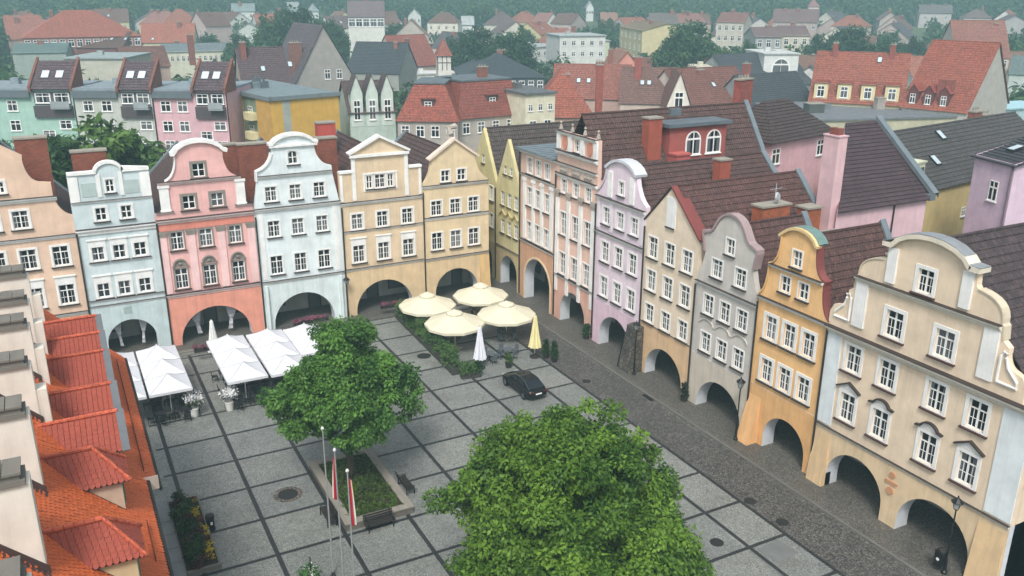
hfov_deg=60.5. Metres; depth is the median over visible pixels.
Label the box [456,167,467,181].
window
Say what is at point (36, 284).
window
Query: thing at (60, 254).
window
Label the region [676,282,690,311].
window
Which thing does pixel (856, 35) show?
leafy tree
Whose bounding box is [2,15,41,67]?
school wing
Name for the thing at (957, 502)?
street lamp
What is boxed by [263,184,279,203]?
window
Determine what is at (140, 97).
window
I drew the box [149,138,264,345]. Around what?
town house
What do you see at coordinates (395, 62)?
hall
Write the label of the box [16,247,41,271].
window
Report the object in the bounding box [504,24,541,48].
leafy tree
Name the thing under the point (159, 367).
square parasol
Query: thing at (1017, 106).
house
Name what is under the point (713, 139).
window
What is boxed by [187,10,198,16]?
townhouse
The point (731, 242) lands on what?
window
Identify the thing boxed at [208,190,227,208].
window
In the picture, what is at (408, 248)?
window
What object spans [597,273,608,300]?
window
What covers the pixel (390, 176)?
window
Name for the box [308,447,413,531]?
stone planter
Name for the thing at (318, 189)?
window
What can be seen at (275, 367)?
square parasol
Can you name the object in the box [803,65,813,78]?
townhouse
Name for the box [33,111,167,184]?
leafy tree
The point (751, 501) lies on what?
manhole cover
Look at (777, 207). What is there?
brick chimney
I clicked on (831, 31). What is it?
townhouse
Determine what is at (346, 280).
street lamp
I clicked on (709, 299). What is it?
window
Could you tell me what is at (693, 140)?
window
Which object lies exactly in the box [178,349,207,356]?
stone steps
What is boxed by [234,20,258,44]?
hill house
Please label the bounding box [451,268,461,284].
shop door
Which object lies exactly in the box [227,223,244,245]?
window
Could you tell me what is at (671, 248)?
window
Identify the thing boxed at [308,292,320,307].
shop door
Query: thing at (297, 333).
square parasol
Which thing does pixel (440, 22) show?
townhouse
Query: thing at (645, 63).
tenement
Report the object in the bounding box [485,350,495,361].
cafe table
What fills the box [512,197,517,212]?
window
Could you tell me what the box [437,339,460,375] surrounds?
hedge trough
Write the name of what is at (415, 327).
hedge trough
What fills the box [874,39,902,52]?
leafy tree
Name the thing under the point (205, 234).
window
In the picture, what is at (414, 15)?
hill house
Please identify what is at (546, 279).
shop door
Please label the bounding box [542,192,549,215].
window
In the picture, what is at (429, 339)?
hedge trough
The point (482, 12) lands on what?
forest
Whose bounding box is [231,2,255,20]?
hill house
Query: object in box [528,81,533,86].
window
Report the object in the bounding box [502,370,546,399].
parked car
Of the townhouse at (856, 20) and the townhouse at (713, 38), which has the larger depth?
the townhouse at (856, 20)
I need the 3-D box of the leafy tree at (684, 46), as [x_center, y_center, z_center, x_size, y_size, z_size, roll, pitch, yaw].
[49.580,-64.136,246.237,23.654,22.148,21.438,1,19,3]
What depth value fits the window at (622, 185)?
70.98 m
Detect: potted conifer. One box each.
[474,360,483,373]
[504,352,513,367]
[540,339,550,358]
[550,340,559,362]
[581,323,590,339]
[679,381,688,401]
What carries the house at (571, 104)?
on the town ground
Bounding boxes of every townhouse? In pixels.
[13,9,26,14]
[94,7,129,28]
[106,17,120,24]
[134,9,166,32]
[139,9,171,32]
[162,8,192,22]
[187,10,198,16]
[190,11,232,43]
[223,10,250,33]
[251,12,278,25]
[321,14,348,39]
[332,8,346,15]
[384,11,399,29]
[427,12,461,43]
[431,31,459,55]
[483,8,520,43]
[490,20,520,41]
[512,10,534,24]
[515,21,552,41]
[531,11,554,25]
[537,25,575,43]
[550,12,585,30]
[614,16,644,29]
[676,10,706,36]
[690,11,711,38]
[711,30,715,41]
[752,18,771,26]
[798,53,816,68]
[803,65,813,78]
[817,17,840,35]
[818,9,845,23]
[820,25,852,42]
[831,14,871,35]
[861,36,877,49]
[872,20,915,43]
[877,15,913,31]
[907,54,923,87]
[993,9,1011,19]
[1006,51,1023,84]
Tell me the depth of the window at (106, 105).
127.19 m
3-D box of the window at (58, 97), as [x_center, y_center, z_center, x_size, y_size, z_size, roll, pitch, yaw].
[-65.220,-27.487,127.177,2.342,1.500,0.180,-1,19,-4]
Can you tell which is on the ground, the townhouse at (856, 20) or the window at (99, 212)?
the townhouse at (856, 20)
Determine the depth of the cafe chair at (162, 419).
62.64 m
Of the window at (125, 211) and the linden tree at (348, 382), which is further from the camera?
the window at (125, 211)
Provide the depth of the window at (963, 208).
85.91 m
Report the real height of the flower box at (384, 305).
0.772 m
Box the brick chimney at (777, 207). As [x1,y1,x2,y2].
[751,183,792,220]
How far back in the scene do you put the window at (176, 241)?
74.31 m
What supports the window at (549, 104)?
in the tenement at (529, 105)
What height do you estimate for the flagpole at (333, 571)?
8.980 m
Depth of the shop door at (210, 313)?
81.54 m
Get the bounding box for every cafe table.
[150,396,162,401]
[154,410,166,423]
[174,392,186,403]
[179,406,191,418]
[232,395,243,407]
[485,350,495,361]
[501,330,512,340]
[502,346,513,351]
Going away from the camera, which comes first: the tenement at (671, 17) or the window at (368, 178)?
the window at (368, 178)
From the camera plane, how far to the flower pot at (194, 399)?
64.11 m
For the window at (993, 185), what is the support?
in the town house at (996, 196)
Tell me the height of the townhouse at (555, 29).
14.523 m
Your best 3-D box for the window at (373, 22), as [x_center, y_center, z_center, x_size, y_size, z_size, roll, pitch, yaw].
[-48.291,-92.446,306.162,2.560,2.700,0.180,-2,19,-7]
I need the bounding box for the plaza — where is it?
[136,305,839,575]
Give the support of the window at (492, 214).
in the town house at (492, 146)
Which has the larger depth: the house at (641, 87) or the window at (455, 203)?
the house at (641, 87)
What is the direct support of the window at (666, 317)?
in the town house at (679, 218)
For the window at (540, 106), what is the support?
in the tenement at (529, 105)
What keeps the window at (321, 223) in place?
in the town house at (291, 194)
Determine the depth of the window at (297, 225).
78.86 m
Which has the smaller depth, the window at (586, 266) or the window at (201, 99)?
the window at (586, 266)
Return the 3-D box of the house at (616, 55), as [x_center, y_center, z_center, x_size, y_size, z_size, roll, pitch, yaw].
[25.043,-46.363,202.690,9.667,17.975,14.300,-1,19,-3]
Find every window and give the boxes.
[0,179,8,195]
[0,215,4,232]
[0,250,8,266]
[6,100,18,111]
[8,208,33,231]
[10,120,21,131]
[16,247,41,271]
[30,278,48,309]
[34,93,50,103]
[43,130,55,138]
[49,243,73,268]
[53,93,70,103]
[53,274,79,307]
[59,120,72,129]
[68,39,74,46]
[76,39,82,46]
[82,101,94,111]
[85,39,90,44]
[86,238,108,263]
[92,205,110,223]
[92,274,114,300]
[101,101,112,111]
[103,177,117,194]
[108,236,129,261]
[113,271,134,297]
[118,203,135,220]
[121,94,134,103]
[129,234,150,258]
[134,38,140,44]
[134,268,155,294]
[136,94,150,103]
[140,121,153,129]
[160,101,171,112]
[162,121,174,131]
[165,141,174,150]
[168,230,187,252]
[173,266,191,291]
[177,101,188,112]
[179,121,190,131]
[179,192,199,211]
[189,160,208,179]
[196,94,208,104]
[197,227,215,248]
[201,131,213,139]
[201,262,219,287]
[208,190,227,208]
[211,94,224,104]
[214,122,226,130]
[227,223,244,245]
[231,259,248,283]
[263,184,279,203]
[266,219,282,239]
[269,254,285,276]
[286,149,300,165]
[288,182,303,201]
[291,216,306,236]
[293,251,309,273]
[312,180,327,198]
[315,214,330,233]
[317,248,332,269]
[324,69,330,79]
[336,69,342,78]
[348,19,355,26]
[350,212,365,231]
[350,236,367,264]
[355,19,362,26]
[363,19,369,26]
[365,174,374,190]
[370,19,376,26]
[373,173,387,189]
[375,209,390,228]
[375,233,392,261]
[377,19,383,26]
[386,172,395,187]
[388,279,403,288]
[400,206,415,225]
[400,230,416,257]
[401,126,409,132]
[416,126,424,137]
[430,199,443,217]
[431,126,439,137]
[431,231,444,251]
[440,169,451,183]
[449,197,462,215]
[449,228,463,249]
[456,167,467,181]
[462,123,469,134]
[467,195,480,213]
[467,226,480,246]
[477,121,484,133]
[489,184,493,201]
[489,211,493,229]
[492,120,498,126]
[499,191,504,206]
[499,219,504,234]
[506,194,511,209]
[506,222,510,237]
[508,168,512,177]
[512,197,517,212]
[512,225,517,241]
[525,156,532,175]
[525,185,531,207]
[525,219,531,242]
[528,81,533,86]
[528,105,533,111]
[533,159,541,178]
[533,189,539,211]
[533,223,539,246]
[534,261,540,273]
[537,80,542,88]
[538,104,542,110]
[541,227,548,251]
[542,162,550,182]
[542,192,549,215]
[547,103,552,110]
[557,250,564,277]
[558,210,565,237]
[559,177,567,195]
[568,255,576,283]
[569,214,577,243]
[570,181,579,199]
[572,138,579,154]
[580,261,588,289]
[581,219,590,248]
[583,186,591,205]
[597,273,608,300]
[598,238,609,265]
[600,204,609,227]
[609,279,621,307]
[611,244,623,271]
[613,209,624,232]
[615,179,624,198]
[623,286,635,314]
[625,250,637,278]
[627,215,638,238]
[642,301,654,326]
[643,267,656,294]
[645,234,658,261]
[657,309,670,335]
[659,274,673,302]
[661,241,675,269]
[674,92,683,106]
[674,317,687,344]
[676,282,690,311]
[678,247,693,276]
[685,131,700,155]
[697,329,711,356]
[700,292,714,318]
[704,129,720,154]
[708,257,723,281]
[712,337,727,364]
[716,299,730,326]
[722,236,735,258]
[729,346,744,373]
[731,266,747,292]
[732,307,748,335]
[755,353,774,387]
[757,40,761,47]
[759,311,779,345]
[766,40,770,47]
[771,58,789,71]
[771,148,780,164]
[772,362,792,397]
[774,40,779,47]
[776,273,791,296]
[777,318,798,354]
[788,248,803,271]
[790,371,812,407]
[794,280,809,304]
[796,327,817,364]
[815,139,823,156]
[833,382,860,428]
[839,340,864,379]
[864,398,893,446]
[871,354,899,395]
[877,304,907,345]
[909,263,938,300]
[909,421,943,472]
[918,375,949,419]
[926,322,959,366]
[948,440,984,493]
[958,393,992,439]
[960,206,965,217]
[985,180,998,202]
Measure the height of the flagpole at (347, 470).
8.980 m
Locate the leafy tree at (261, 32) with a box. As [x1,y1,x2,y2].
[250,11,281,46]
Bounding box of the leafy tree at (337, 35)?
[313,16,350,62]
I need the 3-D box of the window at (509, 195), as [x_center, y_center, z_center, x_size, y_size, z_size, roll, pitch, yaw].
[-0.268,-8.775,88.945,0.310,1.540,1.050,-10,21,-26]
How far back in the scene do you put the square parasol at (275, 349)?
69.20 m
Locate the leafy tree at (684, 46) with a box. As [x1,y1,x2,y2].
[647,18,721,67]
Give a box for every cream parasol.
[399,292,455,319]
[424,309,484,349]
[453,282,507,309]
[477,301,535,340]
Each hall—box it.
[348,41,418,108]
[745,47,800,71]
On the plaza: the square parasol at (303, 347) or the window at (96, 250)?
the square parasol at (303, 347)
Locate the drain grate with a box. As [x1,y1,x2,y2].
[642,394,653,400]
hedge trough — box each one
[394,299,413,329]
[406,315,425,343]
[420,327,443,358]
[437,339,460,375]
[458,360,481,379]
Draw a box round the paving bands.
[138,306,845,575]
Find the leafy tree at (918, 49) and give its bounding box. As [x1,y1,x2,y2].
[896,35,927,55]
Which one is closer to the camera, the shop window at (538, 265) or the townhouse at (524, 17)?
the shop window at (538, 265)
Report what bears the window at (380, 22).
in the villa at (366, 20)
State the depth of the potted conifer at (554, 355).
73.80 m
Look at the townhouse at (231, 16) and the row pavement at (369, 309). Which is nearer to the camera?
the row pavement at (369, 309)
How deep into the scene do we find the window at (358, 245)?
82.24 m
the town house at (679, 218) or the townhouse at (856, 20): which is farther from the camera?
the townhouse at (856, 20)
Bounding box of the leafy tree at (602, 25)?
[591,18,622,36]
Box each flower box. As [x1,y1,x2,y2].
[191,343,209,352]
[293,314,328,325]
[380,299,404,308]
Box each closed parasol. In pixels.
[208,320,216,354]
[473,325,486,369]
[528,314,540,358]
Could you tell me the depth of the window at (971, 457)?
46.37 m
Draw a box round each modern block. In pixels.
[528,42,545,73]
[545,31,606,72]
[605,39,610,59]
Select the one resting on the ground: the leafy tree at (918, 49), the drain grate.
the leafy tree at (918, 49)
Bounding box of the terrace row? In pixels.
[0,264,173,575]
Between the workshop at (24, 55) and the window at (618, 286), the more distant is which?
the workshop at (24, 55)
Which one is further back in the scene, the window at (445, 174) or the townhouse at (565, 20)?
the townhouse at (565, 20)
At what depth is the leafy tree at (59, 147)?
87.27 m
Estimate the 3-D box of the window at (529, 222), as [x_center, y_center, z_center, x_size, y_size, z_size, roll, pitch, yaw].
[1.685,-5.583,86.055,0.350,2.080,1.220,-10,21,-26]
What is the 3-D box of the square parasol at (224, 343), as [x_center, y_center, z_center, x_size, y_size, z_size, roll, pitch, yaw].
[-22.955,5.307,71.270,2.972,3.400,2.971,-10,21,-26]
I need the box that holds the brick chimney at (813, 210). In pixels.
[795,203,823,229]
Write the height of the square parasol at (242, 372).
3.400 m
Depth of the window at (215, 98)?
126.35 m
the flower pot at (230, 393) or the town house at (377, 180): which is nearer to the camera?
the flower pot at (230, 393)
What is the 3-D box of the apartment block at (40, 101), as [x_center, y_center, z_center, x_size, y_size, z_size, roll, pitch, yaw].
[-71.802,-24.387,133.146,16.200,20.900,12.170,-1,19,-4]
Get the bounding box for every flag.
[332,458,338,499]
[348,478,356,525]
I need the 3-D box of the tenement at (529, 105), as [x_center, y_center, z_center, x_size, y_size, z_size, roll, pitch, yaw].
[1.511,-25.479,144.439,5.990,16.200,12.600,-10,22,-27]
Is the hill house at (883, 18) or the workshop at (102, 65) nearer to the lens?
the workshop at (102, 65)
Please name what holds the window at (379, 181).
in the town house at (377, 180)
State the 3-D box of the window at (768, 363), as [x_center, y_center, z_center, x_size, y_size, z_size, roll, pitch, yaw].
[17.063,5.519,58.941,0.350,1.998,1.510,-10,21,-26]
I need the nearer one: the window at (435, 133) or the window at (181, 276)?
the window at (181, 276)
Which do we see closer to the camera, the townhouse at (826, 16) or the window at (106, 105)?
the window at (106, 105)
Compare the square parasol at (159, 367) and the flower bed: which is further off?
the square parasol at (159, 367)
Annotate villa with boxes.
[347,0,384,57]
[688,61,712,66]
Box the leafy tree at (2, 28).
[0,22,10,60]
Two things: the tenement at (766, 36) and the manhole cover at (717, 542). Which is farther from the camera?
the tenement at (766, 36)
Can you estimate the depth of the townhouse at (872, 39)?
279.70 m
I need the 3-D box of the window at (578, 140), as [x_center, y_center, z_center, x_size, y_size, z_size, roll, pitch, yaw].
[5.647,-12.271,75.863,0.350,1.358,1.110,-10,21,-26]
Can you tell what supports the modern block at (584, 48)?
on the ground
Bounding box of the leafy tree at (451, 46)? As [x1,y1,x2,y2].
[446,33,464,70]
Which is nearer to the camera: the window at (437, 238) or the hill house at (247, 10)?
the window at (437, 238)
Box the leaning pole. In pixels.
[617,332,625,366]
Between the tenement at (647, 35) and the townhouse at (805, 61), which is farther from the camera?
the tenement at (647, 35)
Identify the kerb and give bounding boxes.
[505,300,925,575]
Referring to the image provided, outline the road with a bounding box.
[472,306,912,575]
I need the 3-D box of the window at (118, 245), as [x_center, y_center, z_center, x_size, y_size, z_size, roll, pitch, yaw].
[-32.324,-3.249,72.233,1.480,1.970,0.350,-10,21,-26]
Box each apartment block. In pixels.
[0,57,101,148]
[70,57,179,154]
[150,58,251,154]
[235,73,340,142]
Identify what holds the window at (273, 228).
in the town house at (291, 194)
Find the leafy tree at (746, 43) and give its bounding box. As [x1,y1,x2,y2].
[730,39,758,52]
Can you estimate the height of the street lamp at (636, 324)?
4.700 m
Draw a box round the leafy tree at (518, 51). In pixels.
[475,31,540,71]
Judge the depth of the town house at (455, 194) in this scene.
86.11 m
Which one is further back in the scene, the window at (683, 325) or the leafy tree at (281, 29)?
the leafy tree at (281, 29)
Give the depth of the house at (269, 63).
161.25 m
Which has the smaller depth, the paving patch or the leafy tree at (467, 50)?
the paving patch
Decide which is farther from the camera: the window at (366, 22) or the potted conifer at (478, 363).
the window at (366, 22)
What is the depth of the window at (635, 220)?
70.19 m
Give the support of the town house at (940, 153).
on the town ground
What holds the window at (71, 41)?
in the school
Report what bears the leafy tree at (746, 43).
on the ground
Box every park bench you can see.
[319,498,337,527]
[363,508,395,533]
[395,471,414,494]
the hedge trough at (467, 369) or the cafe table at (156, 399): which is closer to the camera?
the cafe table at (156, 399)
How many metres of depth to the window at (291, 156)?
76.80 m
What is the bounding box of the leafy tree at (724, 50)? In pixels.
[714,46,730,53]
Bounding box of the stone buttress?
[619,322,643,373]
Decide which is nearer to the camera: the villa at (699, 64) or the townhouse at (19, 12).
the villa at (699, 64)
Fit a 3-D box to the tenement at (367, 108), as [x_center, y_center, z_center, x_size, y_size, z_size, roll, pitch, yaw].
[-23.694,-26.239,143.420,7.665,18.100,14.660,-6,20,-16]
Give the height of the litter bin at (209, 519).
1.050 m
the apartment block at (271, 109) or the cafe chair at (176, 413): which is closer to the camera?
the cafe chair at (176, 413)
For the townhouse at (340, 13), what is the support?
on the ground
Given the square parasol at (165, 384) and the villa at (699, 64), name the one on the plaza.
the square parasol at (165, 384)
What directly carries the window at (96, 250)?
in the town house at (112, 206)
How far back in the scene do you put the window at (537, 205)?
83.78 m
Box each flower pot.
[181,390,203,417]
[218,385,238,410]
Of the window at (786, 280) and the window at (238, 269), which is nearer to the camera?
the window at (786, 280)
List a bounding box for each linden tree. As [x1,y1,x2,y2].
[255,314,427,476]
[419,396,716,575]
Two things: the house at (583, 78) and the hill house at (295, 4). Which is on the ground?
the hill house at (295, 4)
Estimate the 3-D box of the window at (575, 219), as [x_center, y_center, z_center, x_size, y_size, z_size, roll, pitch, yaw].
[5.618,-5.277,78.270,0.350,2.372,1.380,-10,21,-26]
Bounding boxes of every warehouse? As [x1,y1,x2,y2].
[703,49,811,90]
[724,61,809,107]
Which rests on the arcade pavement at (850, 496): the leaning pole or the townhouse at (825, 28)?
the leaning pole
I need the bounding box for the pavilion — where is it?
[416,68,455,78]
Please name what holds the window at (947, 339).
in the town house at (921, 390)
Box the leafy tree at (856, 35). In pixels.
[827,23,880,51]
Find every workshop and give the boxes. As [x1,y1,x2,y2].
[11,39,72,78]
[62,50,151,80]
[160,40,226,77]
[754,95,957,129]
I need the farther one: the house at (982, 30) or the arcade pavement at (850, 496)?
the house at (982, 30)
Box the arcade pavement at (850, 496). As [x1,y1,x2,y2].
[490,263,967,575]
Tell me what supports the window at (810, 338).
in the town house at (809, 280)
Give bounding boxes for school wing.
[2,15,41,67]
[140,21,198,45]
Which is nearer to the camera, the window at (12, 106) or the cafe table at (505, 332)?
the cafe table at (505, 332)
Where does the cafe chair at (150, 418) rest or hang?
on the plaza
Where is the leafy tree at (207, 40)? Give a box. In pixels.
[194,34,219,42]
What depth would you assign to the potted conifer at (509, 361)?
72.70 m
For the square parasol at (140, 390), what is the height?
3.400 m
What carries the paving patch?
on the plaza
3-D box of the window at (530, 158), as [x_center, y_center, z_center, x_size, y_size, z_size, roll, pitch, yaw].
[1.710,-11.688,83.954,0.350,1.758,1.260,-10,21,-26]
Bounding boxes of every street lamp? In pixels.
[343,276,350,319]
[632,320,640,374]
[733,377,745,440]
[940,496,963,574]
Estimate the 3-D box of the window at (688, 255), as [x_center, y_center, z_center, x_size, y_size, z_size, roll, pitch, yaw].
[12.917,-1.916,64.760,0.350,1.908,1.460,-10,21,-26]
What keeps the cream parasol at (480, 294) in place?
on the plaza
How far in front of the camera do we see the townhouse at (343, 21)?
369.95 m
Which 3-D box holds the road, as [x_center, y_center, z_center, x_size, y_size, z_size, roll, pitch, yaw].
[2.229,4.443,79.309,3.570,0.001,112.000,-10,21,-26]
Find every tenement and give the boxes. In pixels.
[282,22,351,91]
[338,72,396,142]
[395,77,461,144]
[435,64,512,157]
[504,82,557,124]
[606,56,655,66]
[619,17,675,56]
[647,9,678,24]
[715,8,752,53]
[743,24,783,50]
[772,8,819,45]
[777,21,810,51]
[808,41,911,108]
[899,39,1009,120]
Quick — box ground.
[1,0,1020,80]
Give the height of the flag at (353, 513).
2.600 m
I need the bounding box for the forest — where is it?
[0,0,1023,123]
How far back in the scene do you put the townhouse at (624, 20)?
392.82 m
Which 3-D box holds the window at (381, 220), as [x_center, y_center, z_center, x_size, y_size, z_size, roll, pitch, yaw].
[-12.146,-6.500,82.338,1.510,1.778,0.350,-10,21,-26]
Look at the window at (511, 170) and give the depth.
87.81 m
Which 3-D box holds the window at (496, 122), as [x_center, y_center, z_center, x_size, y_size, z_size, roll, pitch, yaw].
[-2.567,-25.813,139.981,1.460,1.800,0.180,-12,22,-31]
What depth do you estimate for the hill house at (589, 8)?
475.00 m
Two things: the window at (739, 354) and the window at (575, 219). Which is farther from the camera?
the window at (575, 219)
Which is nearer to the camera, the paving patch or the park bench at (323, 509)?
the paving patch
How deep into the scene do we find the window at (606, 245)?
74.64 m
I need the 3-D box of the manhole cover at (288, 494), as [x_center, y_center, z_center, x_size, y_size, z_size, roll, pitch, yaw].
[-13.952,12.842,54.678,1.798,0.012,1.798,-10,21,-26]
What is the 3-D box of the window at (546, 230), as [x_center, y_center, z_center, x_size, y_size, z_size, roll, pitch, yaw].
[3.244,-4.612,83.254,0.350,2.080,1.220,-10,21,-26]
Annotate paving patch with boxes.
[757,540,797,562]
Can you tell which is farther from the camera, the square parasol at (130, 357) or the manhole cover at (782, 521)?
the square parasol at (130, 357)
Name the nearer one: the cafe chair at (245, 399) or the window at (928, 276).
the window at (928, 276)
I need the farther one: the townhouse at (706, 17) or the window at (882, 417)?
the townhouse at (706, 17)
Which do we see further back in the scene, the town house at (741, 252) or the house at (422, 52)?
the house at (422, 52)
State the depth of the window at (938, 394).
47.49 m
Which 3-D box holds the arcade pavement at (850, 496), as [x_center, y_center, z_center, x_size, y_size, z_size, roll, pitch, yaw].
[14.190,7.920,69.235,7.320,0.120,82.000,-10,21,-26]
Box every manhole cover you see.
[273,486,302,501]
[417,353,430,358]
[710,538,723,546]
[744,498,755,504]
[776,518,788,525]
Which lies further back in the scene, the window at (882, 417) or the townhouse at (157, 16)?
the townhouse at (157, 16)
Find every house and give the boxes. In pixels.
[0,134,88,318]
[66,147,171,347]
[75,31,154,54]
[117,33,195,80]
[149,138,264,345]
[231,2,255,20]
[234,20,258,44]
[234,40,292,83]
[234,132,346,328]
[287,2,298,11]
[308,4,318,21]
[313,120,424,316]
[382,34,435,70]
[392,123,490,294]
[395,17,429,41]
[408,8,420,25]
[461,16,473,32]
[475,120,578,279]
[494,134,556,294]
[515,143,575,315]
[543,62,603,121]
[552,100,765,339]
[553,60,631,111]
[584,1,593,20]
[590,150,777,354]
[599,12,617,24]
[604,47,634,66]
[618,55,678,109]
[639,168,815,393]
[658,64,739,104]
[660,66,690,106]
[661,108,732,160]
[686,211,812,424]
[732,74,829,198]
[737,219,891,473]
[805,222,1023,575]
[807,0,819,8]
[816,115,938,238]
[874,9,894,32]
[893,107,1023,235]
[916,4,952,27]
[941,20,1010,74]
[959,6,991,19]
[962,137,1023,232]
[997,12,1023,36]
[1006,100,1023,119]
[1007,55,1023,95]
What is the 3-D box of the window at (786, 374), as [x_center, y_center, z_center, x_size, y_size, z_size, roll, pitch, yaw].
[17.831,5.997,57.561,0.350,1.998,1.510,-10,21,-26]
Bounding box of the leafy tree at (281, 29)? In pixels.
[259,4,324,46]
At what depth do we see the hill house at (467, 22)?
393.10 m
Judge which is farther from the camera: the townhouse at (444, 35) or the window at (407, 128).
the townhouse at (444, 35)
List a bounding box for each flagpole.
[321,426,335,575]
[333,448,343,575]
[345,469,354,575]
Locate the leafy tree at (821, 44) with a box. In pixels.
[798,32,857,54]
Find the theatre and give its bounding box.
[453,48,545,88]
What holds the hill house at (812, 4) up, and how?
on the ground
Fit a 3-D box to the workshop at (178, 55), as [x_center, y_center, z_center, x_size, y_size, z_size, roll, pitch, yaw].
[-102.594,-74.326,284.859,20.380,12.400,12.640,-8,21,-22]
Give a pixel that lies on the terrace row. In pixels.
(80, 480)
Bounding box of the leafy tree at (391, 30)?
[385,22,403,34]
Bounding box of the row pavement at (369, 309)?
[108,282,472,361]
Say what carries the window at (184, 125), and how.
in the apartment block at (205, 101)
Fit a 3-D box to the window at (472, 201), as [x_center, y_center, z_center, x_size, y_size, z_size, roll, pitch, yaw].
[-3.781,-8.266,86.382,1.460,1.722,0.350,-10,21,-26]
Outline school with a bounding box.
[21,9,141,55]
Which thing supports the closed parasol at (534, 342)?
on the plaza
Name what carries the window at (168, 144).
in the apartment block at (205, 101)
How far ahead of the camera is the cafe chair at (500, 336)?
77.76 m
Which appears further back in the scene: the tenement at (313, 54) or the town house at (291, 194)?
the tenement at (313, 54)
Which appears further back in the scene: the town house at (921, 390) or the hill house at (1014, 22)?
the hill house at (1014, 22)
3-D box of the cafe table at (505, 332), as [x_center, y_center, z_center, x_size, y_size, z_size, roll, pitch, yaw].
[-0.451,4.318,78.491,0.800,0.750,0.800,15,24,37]
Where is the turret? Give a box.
[434,38,452,75]
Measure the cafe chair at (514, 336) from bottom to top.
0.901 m
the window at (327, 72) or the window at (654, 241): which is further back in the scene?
the window at (327, 72)
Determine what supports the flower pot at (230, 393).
on the plaza
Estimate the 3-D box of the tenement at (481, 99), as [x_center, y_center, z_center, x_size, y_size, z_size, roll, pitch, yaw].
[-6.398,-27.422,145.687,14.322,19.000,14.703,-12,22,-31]
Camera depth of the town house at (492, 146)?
92.88 m
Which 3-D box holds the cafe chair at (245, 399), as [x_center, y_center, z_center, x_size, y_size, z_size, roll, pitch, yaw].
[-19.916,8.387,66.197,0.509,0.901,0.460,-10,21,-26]
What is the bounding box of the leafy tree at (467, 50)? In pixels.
[451,25,496,69]
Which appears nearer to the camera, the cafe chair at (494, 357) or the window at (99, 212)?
the window at (99, 212)
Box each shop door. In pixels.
[139,322,154,334]
[203,306,217,324]
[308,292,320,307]
[367,282,378,298]
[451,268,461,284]
[545,272,548,284]
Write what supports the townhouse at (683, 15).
on the ground
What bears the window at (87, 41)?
in the school
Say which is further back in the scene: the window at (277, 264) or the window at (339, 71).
the window at (339, 71)
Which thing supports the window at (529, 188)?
in the town house at (537, 162)
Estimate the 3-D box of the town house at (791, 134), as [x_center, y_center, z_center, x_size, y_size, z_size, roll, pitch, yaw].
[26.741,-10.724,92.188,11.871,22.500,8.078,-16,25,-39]
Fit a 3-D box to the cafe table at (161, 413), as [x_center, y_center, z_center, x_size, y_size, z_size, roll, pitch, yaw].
[-25.354,9.369,63.510,0.800,0.750,0.800,-10,21,-26]
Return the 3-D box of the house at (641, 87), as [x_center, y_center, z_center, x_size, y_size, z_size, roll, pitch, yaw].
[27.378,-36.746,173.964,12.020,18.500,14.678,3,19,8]
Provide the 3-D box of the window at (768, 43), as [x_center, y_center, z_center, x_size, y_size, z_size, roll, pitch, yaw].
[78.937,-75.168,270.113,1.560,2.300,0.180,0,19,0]
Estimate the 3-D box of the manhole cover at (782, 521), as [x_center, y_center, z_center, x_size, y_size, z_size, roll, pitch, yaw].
[16.026,13.872,52.051,0.760,0.012,0.760,-10,21,-26]
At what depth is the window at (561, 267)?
81.44 m
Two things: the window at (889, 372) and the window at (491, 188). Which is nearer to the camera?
the window at (889, 372)
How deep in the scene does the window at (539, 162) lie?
82.74 m
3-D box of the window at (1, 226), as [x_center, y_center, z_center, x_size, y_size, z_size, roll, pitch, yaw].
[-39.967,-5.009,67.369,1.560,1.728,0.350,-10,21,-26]
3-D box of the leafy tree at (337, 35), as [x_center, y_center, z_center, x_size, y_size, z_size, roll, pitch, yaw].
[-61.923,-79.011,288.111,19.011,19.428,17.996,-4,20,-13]
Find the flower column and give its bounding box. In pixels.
[296,556,322,575]
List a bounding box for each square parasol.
[116,352,136,366]
[130,365,141,381]
[134,380,146,399]
[135,344,179,364]
[140,358,185,401]
[144,372,192,417]
[206,334,249,354]
[213,347,258,388]
[220,360,267,404]
[246,328,289,348]
[254,340,299,380]
[262,354,301,377]
[283,323,316,359]
[292,337,317,356]
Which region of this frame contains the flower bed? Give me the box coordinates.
[168,489,221,575]
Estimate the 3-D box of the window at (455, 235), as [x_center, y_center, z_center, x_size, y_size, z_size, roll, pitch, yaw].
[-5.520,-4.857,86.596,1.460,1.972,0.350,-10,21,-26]
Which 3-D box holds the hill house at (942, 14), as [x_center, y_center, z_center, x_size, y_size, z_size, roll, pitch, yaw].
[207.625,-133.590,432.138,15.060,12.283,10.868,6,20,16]
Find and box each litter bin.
[205,512,215,531]
[933,547,946,567]
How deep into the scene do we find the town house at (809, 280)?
56.28 m
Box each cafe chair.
[142,400,150,410]
[146,414,154,424]
[156,405,163,419]
[159,416,166,427]
[171,409,179,419]
[184,411,191,422]
[236,400,243,410]
[244,393,251,404]
[252,383,258,393]
[490,355,496,364]
[498,333,504,342]
[510,333,516,342]
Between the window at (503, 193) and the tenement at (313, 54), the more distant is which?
the tenement at (313, 54)
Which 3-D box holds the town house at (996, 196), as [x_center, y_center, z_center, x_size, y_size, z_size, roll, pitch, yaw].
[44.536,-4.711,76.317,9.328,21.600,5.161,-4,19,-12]
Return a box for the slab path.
[155,497,186,575]
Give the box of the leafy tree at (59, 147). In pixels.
[2,133,118,192]
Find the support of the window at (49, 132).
in the apartment block at (40, 101)
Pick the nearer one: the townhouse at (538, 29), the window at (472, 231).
the window at (472, 231)
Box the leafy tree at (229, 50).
[219,31,253,61]
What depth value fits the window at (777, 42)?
270.11 m

